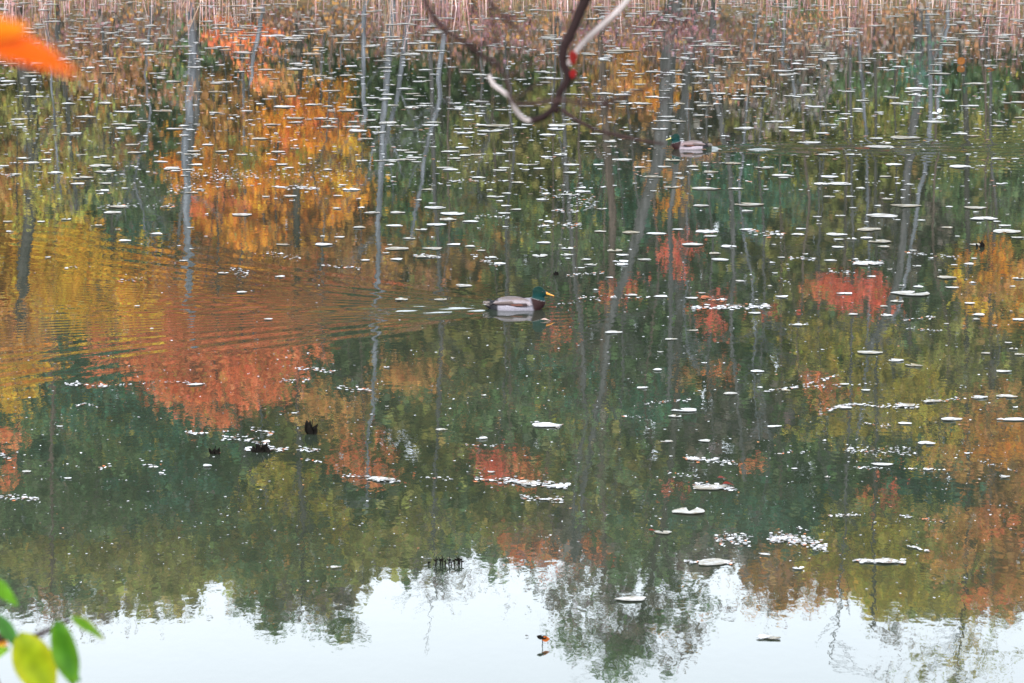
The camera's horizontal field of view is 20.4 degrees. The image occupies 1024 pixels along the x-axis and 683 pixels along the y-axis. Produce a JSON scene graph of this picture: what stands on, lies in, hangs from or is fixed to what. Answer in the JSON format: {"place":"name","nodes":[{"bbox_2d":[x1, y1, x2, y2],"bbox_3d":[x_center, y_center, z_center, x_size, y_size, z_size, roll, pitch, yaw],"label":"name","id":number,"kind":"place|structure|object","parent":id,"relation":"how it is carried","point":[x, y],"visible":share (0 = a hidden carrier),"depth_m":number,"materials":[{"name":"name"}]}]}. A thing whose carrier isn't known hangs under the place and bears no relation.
{"place":"outdoors","nodes":[
{"label":"outdoors","id":0,"kind":"place"},
{"bbox_2d":[0,0,1023,682],"bbox_3d":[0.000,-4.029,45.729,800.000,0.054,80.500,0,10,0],"label":"pond water","id":1,"kind":"structure","parent":0,"point":[222,606],"depth_m":22.09,"materials":[{"name":"green liquid"}]},
{"bbox_2d":[71,176,91,178],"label":"lily pad","id":2,"kind":"object","parent":1,"relation":"on","point":[82,177],"visible":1,"depth_m":33.65,"materials":[{"name":"white plant"}]},
{"bbox_2d":[89,164,110,166],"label":"lily pad","id":3,"kind":"object","parent":1,"relation":"on","point":[97,165],"visible":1,"depth_m":34.93,"materials":[{"name":"white plant"}]},
{"bbox_2d":[95,170,114,172],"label":"lily pad","id":4,"kind":"object","parent":1,"relation":"on","point":[101,171],"visible":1,"depth_m":34.28,"materials":[{"name":"white plant"}]},
{"bbox_2d":[104,211,120,213],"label":"lily pad","id":5,"kind":"object","parent":1,"relation":"on","point":[110,212],"visible":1,"depth_m":30.38,"materials":[{"name":"white plant"}]},
{"bbox_2d":[110,205,126,206],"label":"lily pad","id":6,"kind":"object","parent":1,"relation":"on","point":[118,206],"visible":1,"depth_m":30.90,"materials":[{"name":"white plant"}]},
{"bbox_2d":[209,446,219,454],"bbox_3d":[-1.903,0.705,18.209,0.073,0.075,0.050,-2,10,-12],"label":"rotten leaf clump","id":7,"kind":"object","parent":1,"relation":"on","point":[215,451],"visible":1,"depth_m":18.21,"materials":[{"name":"black plant"}]},
{"bbox_2d":[232,213,250,215],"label":"lily pad","id":8,"kind":"object","parent":1,"relation":"on","point":[243,214],"visible":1,"depth_m":30.21,"materials":[{"name":"white plant"}]},
{"bbox_2d":[251,442,269,452],"bbox_3d":[-1.613,0.685,18.286,0.125,0.088,0.084,0,10,0],"label":"rotten leaf clump","id":9,"kind":"object","parent":1,"relation":"on","point":[262,448],"visible":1,"depth_m":18.27,"materials":[{"name":"black plant"}]},
{"bbox_2d":[304,419,317,434],"bbox_3d":[-1.329,0.571,18.850,0.093,0.120,0.089,0,10,0],"label":"rotten leaf clump","id":10,"kind":"object","parent":1,"relation":"on","point":[309,428],"visible":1,"depth_m":18.83,"materials":[{"name":"black plant"}]},
{"bbox_2d":[315,243,331,244],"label":"lily pad","id":11,"kind":"object","parent":1,"relation":"on","point":[323,244],"visible":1,"depth_m":27.91,"materials":[{"name":"white plant"}]},
{"bbox_2d":[368,476,394,480],"bbox_3d":[-0.801,0.843,17.454,0.175,0.008,0.105,3,10,17],"label":"lily pad","id":12,"kind":"object","parent":1,"relation":"on","point":[378,479],"visible":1,"depth_m":17.48,"materials":[{"name":"white plant"}]},
{"bbox_2d":[385,247,408,249],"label":"lily pad","id":13,"kind":"object","parent":1,"relation":"on","point":[393,248],"visible":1,"depth_m":27.62,"materials":[{"name":"white plant"}]},
{"bbox_2d":[424,247,441,248],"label":"lily pad","id":14,"kind":"object","parent":1,"relation":"on","point":[432,247],"visible":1,"depth_m":27.64,"materials":[{"name":"white plant"}]},
{"bbox_2d":[424,206,445,208],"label":"lily pad","id":15,"kind":"object","parent":1,"relation":"on","point":[434,207],"visible":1,"depth_m":30.81,"materials":[{"name":"white plant"}]},
{"bbox_2d":[427,223,445,225],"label":"lily pad","id":16,"kind":"object","parent":1,"relation":"on","point":[436,224],"visible":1,"depth_m":29.40,"materials":[{"name":"white plant"}]},
{"bbox_2d":[428,555,463,565],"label":"dead stalks","id":17,"kind":"object","parent":1,"relation":"on","point":[458,559],"visible":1,"depth_m":15.37,"materials":[{"name":"brown plant"}]},
{"bbox_2d":[440,218,455,220],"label":"lily pad","id":18,"kind":"object","parent":1,"relation":"on","point":[449,219],"visible":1,"depth_m":29.80,"materials":[{"name":"white plant"}]},
{"bbox_2d":[441,212,463,214],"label":"lily pad","id":19,"kind":"object","parent":1,"relation":"on","point":[451,213],"visible":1,"depth_m":30.30,"materials":[{"name":"white plant"}]},
{"bbox_2d":[477,129,501,130],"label":"lily pad","id":20,"kind":"object","parent":1,"relation":"on","point":[491,130],"visible":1,"depth_m":39.32,"materials":[{"name":"white plant"}]},
{"bbox_2d":[478,124,508,125],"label":"lily pad","id":21,"kind":"object","parent":1,"relation":"on","point":[496,125],"visible":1,"depth_m":40.05,"materials":[{"name":"grey plant"}]},
{"bbox_2d":[0,0,1023,477],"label":"lily pads","id":22,"kind":"object","parent":1,"relation":"on","point":[530,124],"visible":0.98,"depth_m":48.31,"materials":[{"name":"white plant"}]},
{"bbox_2d":[0,0,1023,598],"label":"floating fragments","id":23,"kind":"object","parent":1,"relation":"on","point":[730,562],"visible":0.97,"depth_m":26.61,"materials":[{"name":"white plant"}]},
{"bbox_2d":[483,286,553,310],"bbox_3d":[0.053,-0.336,23.984,0.605,0.262,0.194,0,10,2],"label":"mallard duck","id":24,"kind":"object","parent":1,"relation":"on","point":[536,301],"visible":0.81,"depth_m":23.93},
{"bbox_2d":[516,480,541,484],"bbox_3d":[0.103,0.862,17.348,0.182,0.008,0.110,3,10,14],"label":"lily pad","id":25,"kind":"object","parent":1,"relation":"on","point":[532,482],"visible":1,"depth_m":17.37,"materials":[{"name":"white plant"}]},
{"bbox_2d":[533,254,546,256],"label":"lily pad","id":26,"kind":"object","parent":1,"relation":"on","point":[541,255],"visible":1,"depth_m":27.14,"materials":[{"name":"white plant"}]},
{"bbox_2d":[537,635,548,645],"bbox_3d":[0.151,1.461,13.814,0.063,0.075,0.024,0,10,0],"label":"leaf","id":27,"kind":"object","parent":1,"relation":"on","point":[544,638],"visible":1,"depth_m":13.81,"materials":[{"name":"orange plant"}]},
{"bbox_2d":[532,422,561,426],"bbox_3d":[0.236,0.558,19.112,0.205,0.007,0.133,1,11,5],"label":"lily pad","id":28,"kind":"object","parent":1,"relation":"on","point":[548,424],"visible":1,"depth_m":19.13,"materials":[{"name":"white plant"}]},
{"bbox_2d":[546,484,567,486],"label":"lily pad","id":29,"kind":"object","parent":1,"relation":"on","point":[560,485],"visible":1,"depth_m":17.29,"materials":[{"name":"white plant"}]},
{"bbox_2d":[606,49,639,51],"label":"lily pad","id":30,"kind":"object","parent":1,"relation":"on","point":[622,50],"visible":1,"depth_m":55.17,"materials":[{"name":"grey plant"}]},
{"bbox_2d":[614,596,645,600],"bbox_3d":[0.610,1.325,14.659,0.168,0.007,0.085,-1,10,-4],"label":"lily pad","id":31,"kind":"object","parent":1,"relation":"on","point":[633,598],"visible":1,"depth_m":14.67,"materials":[{"name":"white plant"}]},
{"bbox_2d":[623,231,638,233],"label":"lily pad","id":32,"kind":"object","parent":1,"relation":"on","point":[629,232],"visible":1,"depth_m":28.79,"materials":[{"name":"white plant"}]},
{"bbox_2d":[654,530,670,533],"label":"lily pad","id":33,"kind":"object","parent":1,"relation":"on","point":[665,532],"visible":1,"depth_m":16.10,"materials":[{"name":"white plant"}]},
{"bbox_2d":[672,408,696,411],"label":"lily pad","id":34,"kind":"object","parent":1,"relation":"on","point":[687,409],"visible":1,"depth_m":19.61,"materials":[{"name":"white plant"}]},
{"bbox_2d":[672,507,704,513],"bbox_3d":[1.029,0.989,16.611,0.193,0.008,0.157,-1,10,-4],"label":"lily pad","id":35,"kind":"object","parent":1,"relation":"on","point":[693,511],"visible":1,"depth_m":16.61,"materials":[{"name":"white plant"}]},
{"bbox_2d":[666,134,711,149],"bbox_3d":[2.296,-2.565,36.910,0.605,0.262,0.194,0,10,-3],"label":"mallard duck","id":36,"kind":"object","parent":1,"relation":"on","point":[677,143],"visible":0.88,"depth_m":36.85},
{"bbox_2d":[683,243,702,244],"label":"lily pad","id":37,"kind":"object","parent":1,"relation":"on","point":[692,244],"visible":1,"depth_m":27.91,"materials":[{"name":"white plant"}]},
{"bbox_2d":[692,187,718,189],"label":"lily pad","id":38,"kind":"object","parent":1,"relation":"on","point":[708,188],"visible":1,"depth_m":32.55,"materials":[{"name":"white plant"}]},
{"bbox_2d":[695,230,717,232],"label":"lily pad","id":39,"kind":"object","parent":1,"relation":"on","point":[705,230],"visible":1,"depth_m":28.86,"materials":[{"name":"white plant"}]},
{"bbox_2d":[693,484,725,489],"bbox_3d":[1.205,0.882,17.238,0.212,0.006,0.138,-2,9,-15],"label":"lily pad","id":40,"kind":"object","parent":1,"relation":"on","point":[703,487],"visible":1,"depth_m":17.26,"materials":[{"name":"white plant"}]},
{"bbox_2d":[699,558,729,564],"bbox_3d":[1.093,1.195,15.426,0.196,0.004,0.132,-5,11,-25],"label":"lily pad","id":41,"kind":"object","parent":1,"relation":"on","point":[713,561],"visible":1,"depth_m":15.43,"materials":[{"name":"white plant"}]},
{"bbox_2d":[735,202,763,205],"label":"lily pad","id":42,"kind":"object","parent":1,"relation":"on","point":[747,204],"visible":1,"depth_m":31.07,"materials":[{"name":"white plant"}]},
{"bbox_2d":[756,634,771,638],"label":"lily pad","id":43,"kind":"object","parent":1,"relation":"on","point":[761,636],"visible":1,"depth_m":13.96,"materials":[{"name":"white plant"}]},
{"bbox_2d":[772,174,793,175],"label":"lily pad","id":44,"kind":"object","parent":1,"relation":"on","point":[781,175],"visible":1,"depth_m":33.86,"materials":[{"name":"white plant"}]},
{"bbox_2d":[827,233,847,235],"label":"lily pad","id":45,"kind":"object","parent":1,"relation":"on","point":[838,234],"visible":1,"depth_m":28.63,"materials":[{"name":"white plant"}]},
{"bbox_2d":[827,182,850,184],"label":"lily pad","id":46,"kind":"object","parent":1,"relation":"on","point":[839,183],"visible":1,"depth_m":33.04,"materials":[{"name":"white plant"}]},
{"bbox_2d":[853,261,881,264],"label":"lily pad","id":47,"kind":"object","parent":1,"relation":"on","point":[863,263],"visible":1,"depth_m":26.67,"materials":[{"name":"white plant"}]},
{"bbox_2d":[857,227,880,230],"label":"lily pad","id":48,"kind":"object","parent":1,"relation":"on","point":[867,229],"visible":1,"depth_m":29.01,"materials":[{"name":"white plant"}]},
{"bbox_2d":[857,351,881,353],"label":"lily pad","id":49,"kind":"object","parent":1,"relation":"on","point":[872,352],"visible":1,"depth_m":21.89,"materials":[{"name":"white plant"}]},
{"bbox_2d":[868,239,891,242],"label":"lily pad","id":50,"kind":"object","parent":1,"relation":"on","point":[881,241],"visible":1,"depth_m":28.12,"materials":[{"name":"white plant"}]},
{"bbox_2d":[865,145,895,147],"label":"lily pad","id":51,"kind":"object","parent":1,"relation":"on","point":[881,146],"visible":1,"depth_m":37.18,"materials":[{"name":"white plant"}]},
{"bbox_2d":[871,463,891,464],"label":"lily pad","id":52,"kind":"object","parent":1,"relation":"on","point":[882,463],"visible":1,"depth_m":17.90,"materials":[{"name":"white plant"}]},
{"bbox_2d":[866,213,897,216],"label":"lily pad","id":53,"kind":"object","parent":1,"relation":"on","point":[881,215],"visible":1,"depth_m":30.13,"materials":[{"name":"white plant"}]},
{"bbox_2d":[874,558,897,562],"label":"lily pad","id":54,"kind":"object","parent":1,"relation":"on","point":[882,559],"visible":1,"depth_m":15.46,"materials":[{"name":"white plant"}]},
{"bbox_2d":[894,403,914,406],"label":"lily pad","id":55,"kind":"object","parent":1,"relation":"on","point":[907,404],"visible":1,"depth_m":19.82,"materials":[{"name":"white plant"}]},
{"bbox_2d":[891,136,919,138],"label":"lily pad","id":56,"kind":"object","parent":1,"relation":"on","point":[901,137],"visible":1,"depth_m":38.35,"materials":[{"name":"beige plant"}]},
{"bbox_2d":[891,204,920,206],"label":"lily pad","id":57,"kind":"object","parent":1,"relation":"on","point":[907,205],"visible":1,"depth_m":30.98,"materials":[{"name":"white plant"}]},
{"bbox_2d":[890,291,929,294],"bbox_3d":[3.471,-0.422,24.809,0.339,0.007,0.274,4,10,27],"label":"lily pad","id":58,"kind":"object","parent":1,"relation":"on","point":[908,293],"visible":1,"depth_m":24.81,"materials":[{"name":"white plant"}]},
{"bbox_2d":[906,87,928,89],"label":"lily pad","id":59,"kind":"object","parent":1,"relation":"on","point":[920,88],"visible":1,"depth_m":46.30,"materials":[{"name":"white plant"}]},
{"bbox_2d":[918,441,934,443],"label":"lily pad","id":60,"kind":"object","parent":1,"relation":"on","point":[924,442],"visible":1,"depth_m":18.55,"materials":[{"name":"white plant"}]},
{"bbox_2d":[924,399,941,401],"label":"lily pad","id":61,"kind":"object","parent":1,"relation":"on","point":[930,400],"visible":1,"depth_m":19.96,"materials":[{"name":"white plant"}]},
{"bbox_2d":[937,275,956,278],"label":"lily pad","id":62,"kind":"object","parent":1,"relation":"on","point":[943,276],"visible":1,"depth_m":25.74,"materials":[{"name":"white plant"}]},
{"bbox_2d":[941,417,961,419],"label":"lily pad","id":63,"kind":"object","parent":1,"relation":"on","point":[950,418],"visible":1,"depth_m":19.33,"materials":[{"name":"white plant"}]},
{"bbox_2d":[950,165,970,167],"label":"lily pad","id":64,"kind":"object","parent":1,"relation":"on","point":[959,166],"visible":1,"depth_m":34.82,"materials":[{"name":"white plant"}]},
{"bbox_2d":[957,57,964,64],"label":"fallen leaf","id":65,"kind":"object","parent":1,"relation":"on","point":[960,60],"visible":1,"depth_m":51.48,"materials":[{"name":"orange plant"}]},
{"bbox_2d":[965,206,985,208],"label":"lily pad","id":66,"kind":"object","parent":1,"relation":"on","point":[976,207],"visible":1,"depth_m":30.81,"materials":[{"name":"white plant"}]},
{"bbox_2d":[971,395,987,397],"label":"lily pad","id":67,"kind":"object","parent":1,"relation":"on","point":[976,396],"visible":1,"depth_m":20.10,"materials":[{"name":"white plant"}]},
{"bbox_2d":[976,241,984,246],"bbox_3d":[4.569,-0.950,27.767,0.087,0.095,0.056,0,10,0],"label":"rotten leaf clump","id":68,"kind":"object","parent":1,"relation":"on","point":[981,243],"visible":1,"depth_m":27.76,"materials":[{"name":"black plant"}]},
{"bbox_2d":[970,217,997,219],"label":"lily pad","id":69,"kind":"object","parent":1,"relation":"on","point":[983,218],"visible":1,"depth_m":29.88,"materials":[{"name":"white plant"}]},
{"bbox_2d":[993,229,1020,232],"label":"lily pad","id":70,"kind":"object","parent":1,"relation":"on","point":[1006,230],"visible":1,"depth_m":28.86,"materials":[{"name":"white plant"}]},
{"bbox_2d":[996,394,1017,396],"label":"lily pad","id":71,"kind":"object","parent":1,"relation":"on","point":[1003,395],"visible":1,"depth_m":20.14,"materials":[{"name":"white plant"}]},
{"bbox_2d":[1002,418,1023,419],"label":"lily pad","id":72,"kind":"object","parent":1,"relation":"on","point":[1013,419],"visible":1,"depth_m":19.30,"materials":[{"name":"white plant"}]},
{"bbox_3d":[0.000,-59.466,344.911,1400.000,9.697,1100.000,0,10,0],"label":"ground","id":73,"kind":"structure","parent":0,"visible":0},
{"bbox_2d":[0,17,76,73],"bbox_3d":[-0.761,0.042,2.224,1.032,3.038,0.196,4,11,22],"label":"leaf","id":74,"kind":"object","parent":73,"relation":"on","point":[17,45],"visible":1,"depth_m":1.95,"materials":[{"name":"orange plant"}]},
{"bbox_2d":[0,580,103,682],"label":"green shrub","id":75,"kind":"object","parent":73,"relation":"on","point":[35,659],"visible":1,"depth_m":4.45,"materials":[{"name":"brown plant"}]},
{"bbox_2d":[4,0,1003,7],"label":"reeds","id":76,"kind":"object","parent":73,"relation":"on","point":[488,4],"visible":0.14,"depth_m":71.31,"materials":[{"name":"brown plant"}]},
{"bbox_2d":[422,0,675,144],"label":"overhanging tree","id":77,"kind":"object","parent":73,"relation":"on","point":[572,29],"visible":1,"depth_m":5.77,"materials":[{"name":"brown plant"}]}
]}

